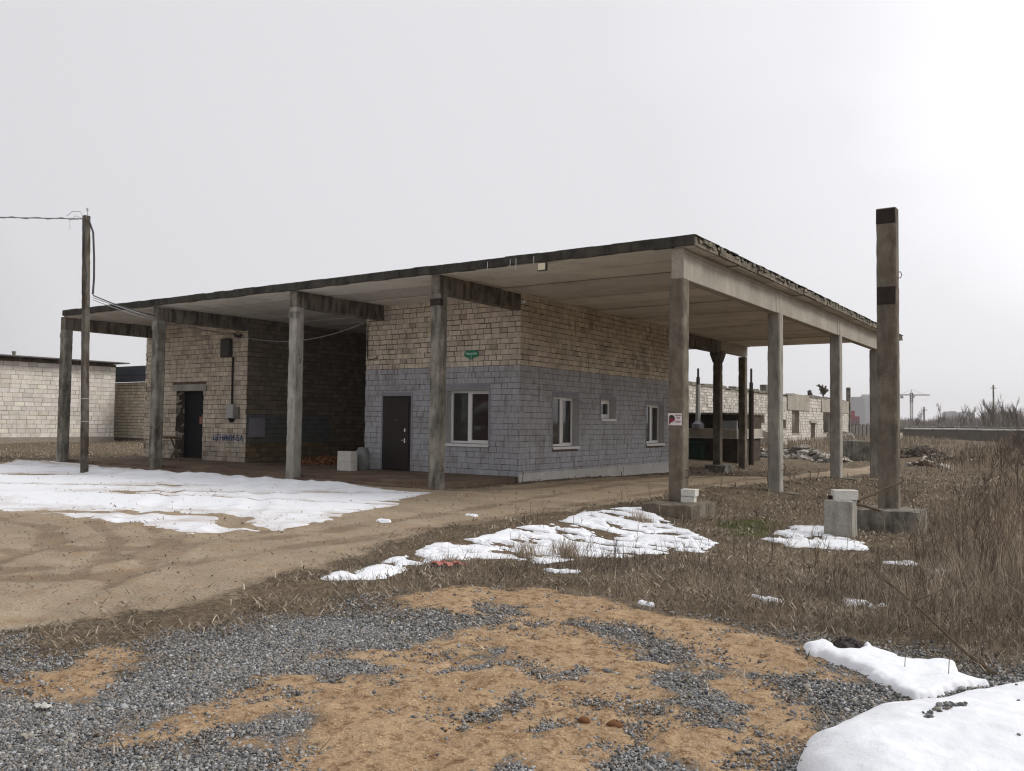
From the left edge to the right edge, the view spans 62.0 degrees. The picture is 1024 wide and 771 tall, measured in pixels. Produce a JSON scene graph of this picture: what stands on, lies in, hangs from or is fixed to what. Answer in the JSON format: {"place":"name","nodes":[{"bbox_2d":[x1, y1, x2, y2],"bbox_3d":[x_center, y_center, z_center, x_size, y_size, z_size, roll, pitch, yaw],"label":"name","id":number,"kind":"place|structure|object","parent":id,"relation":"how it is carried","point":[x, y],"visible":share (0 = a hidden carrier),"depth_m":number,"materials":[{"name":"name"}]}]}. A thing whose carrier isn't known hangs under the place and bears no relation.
{"place":"outdoors","nodes":[
{"label":"outdoors","id":0,"kind":"place"},
{"bbox_2d":[54,457,515,489],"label":"raised pavement","id":1,"kind":"structure","parent":0,"point":[392,478],"depth_m":23.29,"materials":[{"name":"concrete"}]},
{"bbox_2d":[162,436,180,460],"bbox_3d":[-11.655,2.119,28.702,1.332,0.822,0.406,-1,-3,34],"label":"sawhorse bench","id":2,"kind":"object","parent":1,"relation":"on","point":[169,437],"visible":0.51,"depth_m":28.50,"materials":[{"name":"brown wood"}]},
{"bbox_2d":[301,454,337,464],"bbox_3d":[-6.124,2.483,28.125,2.315,0.422,1.384,-1,-3,34],"label":"debris pile","id":3,"kind":"object","parent":1,"relation":"on","point":[327,459],"visible":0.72,"depth_m":27.73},
{"bbox_2d":[337,461,343,470],"bbox_3d":[-4.765,2.272,24.113,0.272,0.279,0.265,-1,-3,33],"label":"white block","id":4,"kind":"object","parent":1,"relation":"on","point":[340,465],"depth_m":24.00,"materials":[{"name":"concrete"}]},
{"bbox_2d":[337,451,343,460],"bbox_3d":[-4.757,1.994,24.134,0.264,0.277,0.266,-1,-3,36],"label":"white block","id":5,"kind":"object","parent":4,"relation":"on","point":[340,455],"depth_m":24.02,"materials":[{"name":"concrete"}]},
{"bbox_2d":[344,461,356,470],"bbox_3d":[-4.537,2.271,23.969,0.272,0.279,0.259,-1,-3,34],"label":"white block","id":6,"kind":"object","parent":1,"relation":"on","point":[350,466],"depth_m":23.87,"materials":[{"name":"concrete"}]},
{"bbox_2d":[344,451,356,461],"bbox_3d":[-4.538,1.991,23.973,0.269,0.279,0.255,-1,-3,37],"label":"white block","id":7,"kind":"object","parent":6,"relation":"on","point":[350,456],"depth_m":23.88,"materials":[{"name":"concrete"}]},
{"bbox_2d":[356,447,369,469],"bbox_3d":[-4.259,2.098,24.386,0.540,0.660,0.423,-1,-3,34],"label":"plastic bag","id":8,"kind":"object","parent":1,"relation":"on","point":[363,458],"visible":0.81,"depth_m":24.24,"materials":[{"name":"grey plastic"}]},
{"bbox_2d":[0,434,959,461],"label":"dry grass","id":9,"kind":"structure","parent":0,"point":[906,441],"depth_m":64.71,"materials":[{"name":"brown plant"}]},
{"bbox_2d":[0,437,1023,770],"bbox_3d":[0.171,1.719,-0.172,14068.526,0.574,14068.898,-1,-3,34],"label":"ground","id":10,"kind":"structure","parent":0,"point":[354,723],"depth_m":6.83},
{"bbox_2d":[0,351,129,443],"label":"block storehouse","id":11,"kind":"structure","parent":10,"relation":"on","point":[29,390],"depth_m":51.06,"materials":[{"name":"brick"},{"name":"slate"}]},
{"bbox_2d":[67,208,94,472],"bbox_3d":[-12.077,-1.133,23.767,1.053,7.720,0.310,0,-3,23],"label":"utility pole","id":12,"kind":"object","parent":10,"relation":"on","point":[85,398],"visible":0.98,"depth_m":23.64,"materials":[{"name":"concrete"}]},
{"bbox_2d":[0,216,83,219],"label":"overhead cable","id":13,"kind":"object","parent":12,"relation":"attached to","point":[42,218],"visible":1,"depth_m":23.81,"materials":[{"name":"black rubber"}]},
{"bbox_2d":[93,295,153,315],"bbox_3d":[-11.164,-2.299,24.586,0.028,0.332,2.181,0,-3,24],"label":"service cable","id":14,"kind":"object","parent":12,"relation":"attached to","point":[123,306],"visible":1,"depth_m":24.53,"materials":[{"name":"grey rubber"}]},
{"bbox_2d":[113,366,146,440],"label":"storehouse","id":15,"kind":"structure","parent":10,"relation":"on","point":[129,409],"depth_m":55.97,"materials":[{"name":"beige brick"}]},
{"bbox_2d":[0,459,428,533],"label":"snow cover","id":16,"kind":"object","parent":10,"relation":"on","point":[16,493],"visible":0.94,"depth_m":16.81,"materials":[{"name":"white snow"}]},
{"bbox_2d":[376,518,390,522],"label":"snow patch","id":17,"kind":"object","parent":10,"relation":"on","point":[380,520],"visible":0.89,"depth_m":13.12,"materials":[{"name":"white snow"}]},
{"bbox_2d":[431,560,452,565],"bbox_3d":[-0.750,1.881,9.039,0.250,0.047,0.144,-1,-3,34],"label":"plastic scrap","id":18,"kind":"object","parent":10,"relation":"on","point":[443,562],"visible":0.96,"depth_m":9.01,"materials":[{"name":"red plastic"}]},
{"bbox_2d":[56,234,902,519],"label":"canopy building","id":19,"kind":"structure","parent":10,"relation":"on","point":[578,366],"depth_m":24.31,"materials":[{"name":"concrete"}]},
{"bbox_2d":[93,299,232,332],"bbox_3d":[-10.457,-2.042,26.018,0.017,0.455,5.390,0,-3,25],"label":"service cable","id":20,"kind":"object","parent":19,"relation":"attached to","point":[154,320],"visible":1,"depth_m":25.43,"materials":[{"name":"black rubber"}]},
{"bbox_2d":[93,297,235,335],"bbox_3d":[-10.395,-2.051,25.976,0.021,0.564,5.368,-1,-3,27],"label":"service cable","id":21,"kind":"object","parent":19,"relation":"attached to","point":[156,318],"visible":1,"depth_m":25.39,"materials":[{"name":"black rubber"}]},
{"bbox_2d":[183,391,203,457],"bbox_3d":[-11.079,1.372,30.047,1.510,2.330,0.065,-1,-3,34],"label":"door","id":22,"kind":"structure","parent":19,"relation":"in","point":[193,425],"depth_m":30.16,"materials":[{"name":"black metal"}]},
{"bbox_2d":[220,339,232,356],"bbox_3d":[-9.603,-1.258,28.638,0.450,0.600,0.150,-1,-3,34],"label":"electrical cabinet","id":23,"kind":"object","parent":19,"relation":"attached to","point":[225,347],"visible":1,"depth_m":28.54,"materials":[{"name":"metal"}]},
{"bbox_2d":[213,434,242,440],"bbox_3d":[-9.503,1.764,28.505,1.569,0.251,0.003,-1,-3,34],"label":"graffiti","id":24,"kind":"object","parent":19,"relation":"attached to","point":[227,437],"visible":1,"depth_m":28.52,"materials":[{"name":"blue paint"}]},
{"bbox_2d":[226,404,238,422],"bbox_3d":[-9.273,0.930,28.320,0.531,0.610,0.247,-1,-3,34],"label":"meter box","id":25,"kind":"object","parent":19,"relation":"attached to","point":[232,410],"visible":1,"depth_m":28.28,"materials":[{"name":"grey metal"}]},
{"bbox_2d":[231,357,233,403],"bbox_3d":[-9.333,-0.162,28.447,0.085,1.601,0.075,-1,-3,34],"label":"cable duct","id":26,"kind":"object","parent":19,"relation":"attached to","point":[232,370],"visible":1,"depth_m":28.42,"materials":[{"name":"black metal"}]},
{"bbox_2d":[248,418,264,436],"bbox_3d":[-8.474,1.399,28.309,0.010,0.630,0.660,-1,-3,34],"label":"grey patch panel","id":27,"kind":"object","parent":19,"relation":"attached to","point":[256,427],"visible":1,"depth_m":28.29,"materials":[{"name":"paint"}]},
{"bbox_2d":[241,323,362,341],"bbox_3d":[-6.689,-1.605,26.698,5.606,0.430,0.024,-1,-3,34],"label":"wall cable","id":28,"kind":"object","parent":19,"relation":"attached to","point":[304,339],"depth_m":26.34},
{"bbox_2d":[367,323,377,359],"bbox_3d":[-4.069,-1.283,24.932,0.458,1.094,0.024,-1,-3,34],"label":"conduit pipe","id":29,"kind":"object","parent":19,"relation":"attached to","point":[367,345],"visible":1,"depth_m":25.03,"materials":[{"name":"metal"}]},
{"bbox_2d":[382,396,410,470],"bbox_3d":[-3.304,1.349,24.291,1.060,2.110,0.158,-1,-3,34],"label":"door","id":30,"kind":"structure","parent":19,"relation":"in","point":[396,426],"depth_m":24.26,"materials":[{"name":"brown metal"}]},
{"bbox_2d":[445,390,488,446],"bbox_3d":[-1.155,0.884,22.999,1.500,1.520,0.310,-1,-3,34],"label":"window","id":31,"kind":"structure","parent":19,"relation":"in","point":[466,410],"depth_m":23.15,"materials":[{"name":"white plastic"}]},
{"bbox_2d":[464,350,478,358],"bbox_3d":[-1.097,-0.826,22.897,0.480,0.249,0.016,-1,-3,34],"label":"address sign","id":32,"kind":"object","parent":19,"relation":"attached to","point":[470,354],"visible":1,"depth_m":22.89,"materials":[{"name":"green metal"}]},
{"bbox_2d":[537,261,547,270],"bbox_3d":[0.633,-2.507,17.715,0.220,0.250,0.084,-1,-3,34],"label":"floodlight","id":33,"kind":"object","parent":19,"relation":"attached to","point":[543,266],"visible":1,"depth_m":17.67,"materials":[{"name":"paint"}]},
{"bbox_2d":[552,396,579,449],"bbox_3d":[1.430,1.049,23.930,0.280,1.470,1.450,-1,-3,34],"label":"window","id":34,"kind":"structure","parent":19,"relation":"in","point":[565,410],"depth_m":24.22,"materials":[{"name":"white plastic"}]},
{"bbox_2d":[600,399,616,420],"bbox_3d":[2.850,0.754,26.023,0.280,0.670,0.960,-1,-3,34],"label":"window","id":35,"kind":"structure","parent":19,"relation":"in","point":[606,404],"depth_m":26.30,"materials":[{"name":"white plastic"}]},
{"bbox_2d":[646,404,664,445],"bbox_3d":[4.750,1.334,28.799,0.280,1.390,1.430,-1,-3,34],"label":"window","id":36,"kind":"structure","parent":19,"relation":"in","point":[654,418],"depth_m":29.14,"materials":[{"name":"white plastic"}]},
{"bbox_2d":[668,413,681,424],"bbox_3d":[3.056,0.633,15.985,0.270,0.225,0.010,-1,-3,34],"label":"warning sign","id":37,"kind":"object","parent":19,"relation":"attached to","point":[674,418],"visible":1,"depth_m":15.98,"materials":[{"name":"white metal"}]},
{"bbox_2d":[681,496,696,502],"bbox_3d":[3.250,2.093,15.666,0.255,0.116,0.194,0,-3,26],"label":"brick","id":38,"kind":"object","parent":19,"relation":"on","point":[685,499],"visible":0.81,"depth_m":15.59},
{"bbox_2d":[681,488,698,496],"bbox_3d":[3.266,1.968,15.660,0.276,0.134,0.206,-1,-3,31],"label":"brick","id":39,"kind":"object","parent":38,"relation":"on","point":[690,492],"visible":1,"depth_m":15.58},
{"bbox_2d":[0,487,1023,770],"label":"gravel","id":40,"kind":"structure","parent":10,"relation":"on","point":[142,697],"depth_m":4.96,"materials":[{"name":"grey gravel"}]},
{"bbox_2d":[20,733,33,738],"bbox_3d":[-2.325,1.675,4.080,0.079,0.017,0.041,-1,-3,34],"label":"paper scrap","id":41,"kind":"object","parent":40,"relation":"on","point":[26,735],"visible":1,"depth_m":4.07,"materials":[{"name":"paper"}]},
{"bbox_2d":[34,702,52,708],"bbox_3d":[-2.482,1.693,4.511,0.110,0.023,0.066,-1,-3,34],"label":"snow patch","id":42,"kind":"object","parent":40,"relation":"on","point":[43,705],"visible":1,"depth_m":4.50,"materials":[{"name":"white snow"}]},
{"bbox_2d":[796,681,1023,770],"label":"snow heap","id":43,"kind":"object","parent":40,"relation":"on","point":[981,729],"visible":0.99,"depth_m":3.70,"materials":[{"name":"white snow"}]},
{"bbox_2d":[860,557,996,674],"bbox_3d":[3.222,1.736,6.768,0.303,0.301,2.827,1,-2,2],"label":"branch","id":44,"kind":"object","parent":40,"relation":"on","point":[962,649],"visible":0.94,"depth_m":6.14,"materials":[{"name":"brown wood"}]},
{"bbox_2d":[0,434,1023,770],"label":"dry grass","id":45,"kind":"structure","parent":10,"relation":"on","point":[1004,558],"depth_m":8.66,"materials":[{"name":"brown plant"}]},
{"bbox_2d":[321,507,717,580],"bbox_3d":[0.969,2.143,11.834,3.360,0.235,9.168,-1,-3,34],"label":"snow patch","id":46,"kind":"object","parent":10,"relation":"on","point":[501,536],"visible":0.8,"depth_m":11.74,"materials":[{"name":"white snow"}]},
{"bbox_2d":[544,568,580,572],"bbox_3d":[0.501,1.947,8.911,0.482,0.066,0.311,-1,-3,34],"label":"snow patch","id":47,"kind":"object","parent":10,"relation":"on","point":[566,570],"visible":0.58,"depth_m":8.88,"materials":[{"name":"white snow"}]},
{"bbox_2d":[577,716,589,722],"bbox_3d":[0.377,1.745,4.440,0.072,0.044,0.056,-1,-3,34],"label":"clay lump","id":48,"kind":"object","parent":10,"relation":"on","point":[583,719],"visible":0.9,"depth_m":4.42,"materials":[{"name":"brown soil"}]},
{"bbox_2d":[606,719,622,727],"bbox_3d":[0.532,1.746,4.384,0.093,0.056,0.071,-1,-3,34],"label":"clay lump","id":49,"kind":"object","parent":10,"relation":"on","point":[615,723],"visible":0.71,"depth_m":4.36,"materials":[{"name":"brown soil"}]},
{"bbox_2d":[638,600,654,606],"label":"snow patch","id":50,"kind":"object","parent":10,"relation":"on","point":[640,602],"visible":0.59,"depth_m":7.33,"materials":[{"name":"white snow"}]},
{"bbox_2d":[688,441,705,459],"bbox_3d":[8.324,3.211,39.472,1.200,1.271,0.570,-1,-3,34],"label":"green container","id":51,"kind":"object","parent":10,"relation":"on","point":[696,450],"visible":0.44,"depth_m":39.15,"materials":[{"name":"green metal"}]},
{"bbox_2d":[689,412,763,462],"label":"loading ramp","id":52,"kind":"structure","parent":10,"relation":"on","point":[730,423],"depth_m":39.39,"materials":[{"name":"paint"}]},
{"bbox_2d":[695,368,700,420],"bbox_3d":[8.651,0.422,39.613,0.212,2.440,0.212,-1,-3,34],"label":"mast","id":53,"kind":"object","parent":52,"relation":"on","point":[698,404],"visible":1,"depth_m":39.53,"materials":[{"name":"metal"}]},
{"bbox_2d":[692,421,703,427],"bbox_3d":[8.634,1.815,39.554,0.560,0.348,0.546,-1,-3,34],"label":"grey tank","id":54,"kind":"object","parent":52,"relation":"on","point":[697,424],"visible":0.97,"depth_m":39.34,"materials":[{"name":"metal"}]},
{"bbox_2d":[749,369,753,464],"bbox_3d":[10.764,1.474,38.337,0.212,4.480,0.212,-1,-3,34],"label":"mast","id":55,"kind":"object","parent":10,"relation":"on","point":[751,426],"visible":0.89,"depth_m":38.24,"materials":[{"name":"paint"}]},
{"bbox_2d":[751,594,781,601],"bbox_3d":[2.259,1.910,7.596,0.329,0.065,0.240,-1,-3,34],"label":"snow patch","id":56,"kind":"object","parent":10,"relation":"on","point":[760,597],"visible":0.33,"depth_m":7.57,"materials":[{"name":"white snow"}]},
{"bbox_2d":[689,381,850,441],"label":"ruined blockhouse","id":57,"kind":"structure","parent":10,"relation":"on","point":[805,416],"depth_m":73.36,"materials":[{"name":"brick"}]},
{"bbox_2d":[816,384,828,396],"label":"roof tree","id":58,"kind":"object","parent":57,"relation":"on","point":[823,390],"visible":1,"depth_m":82.57,"materials":[{"name":"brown plant"}]},
{"bbox_2d":[760,447,784,458],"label":"rubble heap","id":59,"kind":"object","parent":10,"relation":"on","point":[763,453],"visible":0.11,"depth_m":44.91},
{"bbox_2d":[760,431,787,444],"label":"pale mound","id":60,"kind":"object","parent":10,"relation":"on","point":[765,436],"visible":0.23,"depth_m":61.81,"materials":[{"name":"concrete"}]},
{"bbox_2d":[762,525,868,551],"bbox_3d":[4.724,2.308,12.922,1.800,0.099,2.730,-1,-3,34],"label":"snow patch","id":61,"kind":"object","parent":10,"relation":"on","point":[838,542],"visible":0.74,"depth_m":12.43,"materials":[{"name":"white snow"}]},
{"bbox_2d":[783,444,853,462],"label":"rubble heap","id":62,"kind":"object","parent":10,"relation":"on","point":[804,451],"visible":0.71,"depth_m":45.44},
{"bbox_2d":[824,499,856,537],"bbox_3d":[5.095,2.229,13.201,0.451,0.926,0.398,-1,-3,34],"label":"concrete block","id":63,"kind":"object","parent":10,"relation":"on","point":[840,518],"depth_m":13.05,"materials":[{"name":"grey concrete"}]},
{"bbox_2d":[831,489,857,499],"bbox_3d":[5.159,1.696,13.220,0.364,0.154,0.195,1,-2,3],"label":"brick","id":64,"kind":"object","parent":63,"relation":"on","point":[841,494],"visible":1,"depth_m":13.13,"materials":[{"name":"white brick"}]},
{"bbox_2d":[857,502,880,511],"bbox_3d":[5.568,1.900,13.369,0.610,0.185,0.078,2,-3,-33],"label":"stick","id":65,"kind":"object","parent":63,"relation":"on","point":[866,506],"visible":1,"depth_m":13.38,"materials":[{"name":"brown wood"}]},
{"bbox_2d":[857,481,900,501],"bbox_3d":[5.806,1.678,13.487,1.018,0.305,0.062,2,-3,-30],"label":"stick","id":66,"kind":"object","parent":63,"relation":"on","point":[874,493],"visible":0.97,"depth_m":13.46,"materials":[{"name":"brown wood"}]},
{"bbox_2d":[828,429,858,440],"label":"rubble heap","id":67,"kind":"object","parent":10,"relation":"on","point":[850,434],"visible":0.17,"depth_m":82.76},
{"bbox_2d":[851,411,859,424],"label":"red shed","id":68,"kind":"structure","parent":10,"relation":"on","point":[855,419],"depth_m":329.45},
{"bbox_2d":[843,440,869,460],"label":"concrete block","id":69,"kind":"object","parent":10,"relation":"on","point":[856,450],"depth_m":46.54,"materials":[{"name":"grey concrete"}]},
{"bbox_2d":[851,397,863,423],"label":"tower block","id":70,"kind":"structure","parent":10,"relation":"on","point":[857,405],"depth_m":1198.75,"materials":[{"name":"grey concrete"}]},
{"bbox_2d":[854,399,863,423],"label":"windows","id":71,"kind":"structure","parent":70,"relation":"in","point":[854,399],"depth_m":1198.50,"materials":[{"name":"grey glass"}]},
{"bbox_2d":[851,424,869,436],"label":"panel fence","id":72,"kind":"object","parent":10,"relation":"on","point":[860,429],"visible":0.22,"depth_m":123.34,"materials":[{"name":"concrete"}]},
{"bbox_2d":[860,394,869,424],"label":"tower block","id":73,"kind":"structure","parent":10,"relation":"on","point":[866,397],"depth_m":1208.80,"materials":[{"name":"grey concrete"}]},
{"bbox_2d":[865,396,868,423],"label":"windows","id":74,"kind":"structure","parent":73,"relation":"in","point":[865,396],"depth_m":1208.49,"materials":[{"name":"grey glass"}]},
{"bbox_2d":[844,599,886,607],"bbox_3d":[3.062,1.911,7.397,0.462,0.068,0.444,-1,-3,34],"label":"snow patch","id":75,"kind":"object","parent":10,"relation":"on","point":[862,602],"visible":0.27,"depth_m":7.41,"materials":[{"name":"white snow"}]},
{"bbox_2d":[857,207,926,534],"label":"lone column","id":76,"kind":"structure","parent":10,"relation":"on","point":[888,351],"depth_m":13.95,"materials":[{"name":"concrete"}]},
{"bbox_2d":[803,639,988,698],"bbox_3d":[2.480,1.807,5.517,0.811,0.107,1.260,1,-3,-16],"label":"snow patch","id":77,"kind":"object","parent":10,"relation":"on","point":[917,678],"visible":0.9,"depth_m":5.33,"materials":[{"name":"white snow"}]},
{"bbox_2d":[831,636,863,647],"bbox_3d":[2.347,1.815,5.957,0.263,0.128,0.212,-1,-3,34],"label":"earth clod","id":78,"kind":"object","parent":77,"relation":"on","point":[845,642],"visible":0.66,"depth_m":5.91,"materials":[{"name":"brown soil"}]},
{"bbox_2d":[882,560,917,564],"bbox_3d":[4.803,2.221,10.659,0.551,0.072,0.444,-1,-3,34],"label":"snow patch","id":79,"kind":"object","parent":10,"relation":"on","point":[891,562],"visible":0.38,"depth_m":10.63,"materials":[{"name":"white snow"}]},
{"bbox_2d":[900,390,929,418],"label":"tower crane","id":80,"kind":"object","parent":10,"relation":"on","point":[910,395],"visible":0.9,"depth_m":798.92,"materials":[{"name":"paint"}]},
{"bbox_2d":[915,406,922,427],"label":"bare tree","id":81,"kind":"object","parent":10,"relation":"on","point":[920,416],"visible":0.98,"depth_m":169.65,"materials":[{"name":"brown plant"}]},
{"bbox_2d":[900,445,944,457],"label":"rubble heap","id":82,"kind":"object","parent":10,"relation":"on","point":[909,452],"visible":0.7,"depth_m":49.79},
{"bbox_2d":[923,407,924,425],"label":"post","id":83,"kind":"object","parent":10,"relation":"on","point":[923,416],"visible":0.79,"depth_m":149.72,"materials":[{"name":"concrete"}]},
{"bbox_2d":[904,459,949,468],"bbox_3d":[19.519,3.753,40.263,1.308,0.603,2.176,3,-3,-43],"label":"rubble heap","id":84,"kind":"object","parent":10,"relation":"on","point":[916,463],"visible":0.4,"depth_m":39.97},
{"bbox_2d":[935,404,945,424],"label":"bare tree","id":85,"kind":"object","parent":10,"relation":"on","point":[943,417],"visible":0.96,"depth_m":160.43,"materials":[{"name":"brown plant"}]},
{"bbox_2d":[861,401,1023,428],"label":"woodland","id":86,"kind":"object","parent":10,"relation":"on","point":[999,420],"visible":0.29,"depth_m":153.00,"materials":[{"name":"wood"},{"name":"foliage"}]},
{"bbox_2d":[942,411,961,419],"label":"apartment block","id":87,"kind":"structure","parent":10,"relation":"on","point":[950,413],"depth_m":1497.91,"materials":[{"name":"grey concrete"}]},
{"bbox_2d":[922,453,985,461],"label":"rubble heap","id":88,"kind":"object","parent":10,"relation":"on","point":[934,455],"visible":0.31,"depth_m":47.03,"materials":[{"name":"grey concrete"}]},
{"bbox_2d":[900,429,1023,441],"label":"panel fence","id":89,"kind":"object","parent":10,"relation":"on","point":[978,435],"visible":0.56,"depth_m":102.70,"materials":[{"name":"concrete"}]},
{"bbox_2d":[904,426,1023,430],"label":"pipeline","id":90,"kind":"object","parent":10,"relation":"on","point":[958,428],"visible":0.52,"depth_m":109.94,"materials":[{"name":"metal"}]},
{"bbox_2d":[959,404,968,425],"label":"bare tree","id":91,"kind":"object","parent":10,"relation":"on","point":[963,415],"visible":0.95,"depth_m":148.96,"materials":[{"name":"brown plant"}]},
{"bbox_2d":[961,411,974,417],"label":"apartment block","id":92,"kind":"structure","parent":10,"relation":"on","point":[968,416],"depth_m":1497.84,"materials":[{"name":"grey concrete"}]},
{"bbox_2d":[964,406,975,424],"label":"bare tree","id":93,"kind":"object","parent":10,"relation":"on","point":[972,413],"visible":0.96,"depth_m":160.13,"materials":[{"name":"brown plant"}]},
{"bbox_2d":[969,464,1000,519],"bbox_3d":[8.424,1.957,15.394,0.564,1.126,0.609,2,-3,-25],"label":"leafless shrub","id":94,"kind":"object","parent":10,"relation":"on","point":[972,487],"visible":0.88,"depth_m":15.38,"materials":[{"name":"brown plant"}]},
{"bbox_2d":[977,405,995,428],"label":"bare tree","id":95,"kind":"object","parent":10,"relation":"on","point":[982,418],"visible":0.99,"depth_m":110.24,"materials":[{"name":"brown plant"}]},
{"bbox_2d":[982,400,998,428],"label":"bare tree","id":96,"kind":"object","parent":10,"relation":"on","point":[988,409],"visible":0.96,"depth_m":117.77,"materials":[{"name":"brown plant"}]},
{"bbox_2d":[991,396,1012,426],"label":"bare tree","id":97,"kind":"object","parent":10,"relation":"on","point":[1002,409],"visible":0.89,"depth_m":112.24,"materials":[{"name":"brown plant"}]},
{"bbox_2d":[991,427,1023,493],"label":"leafless shrub","id":98,"kind":"object","parent":10,"relation":"on","point":[1014,440],"visible":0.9,"depth_m":21.02,"materials":[{"name":"brown plant"}]},
{"bbox_2d":[999,438,1018,485],"bbox_3d":[15.640,2.447,26.764,0.625,1.716,1.086,0,-2,8],"label":"leafless shrub","id":99,"kind":"object","parent":10,"relation":"on","point":[1012,460],"visible":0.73,"depth_m":26.76,"materials":[{"name":"brown plant"}]},
{"bbox_2d":[1006,397,1020,430],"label":"bare tree","id":100,"kind":"object","parent":10,"relation":"on","point":[1012,413],"visible":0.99,"depth_m":107.84,"materials":[{"name":"brown plant"}]},
{"bbox_2d":[1006,428,1023,464],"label":"leafless shrub","id":101,"kind":"object","parent":10,"relation":"on","point":[1021,449],"visible":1,"depth_m":17.31,"materials":[{"name":"brown plant"}]},
{"bbox_2d":[0,0,1023,421],"label":"sky","id":102,"kind":"structure","parent":0,"point":[209,146],"materials":[{"name":"white"}]}
]}

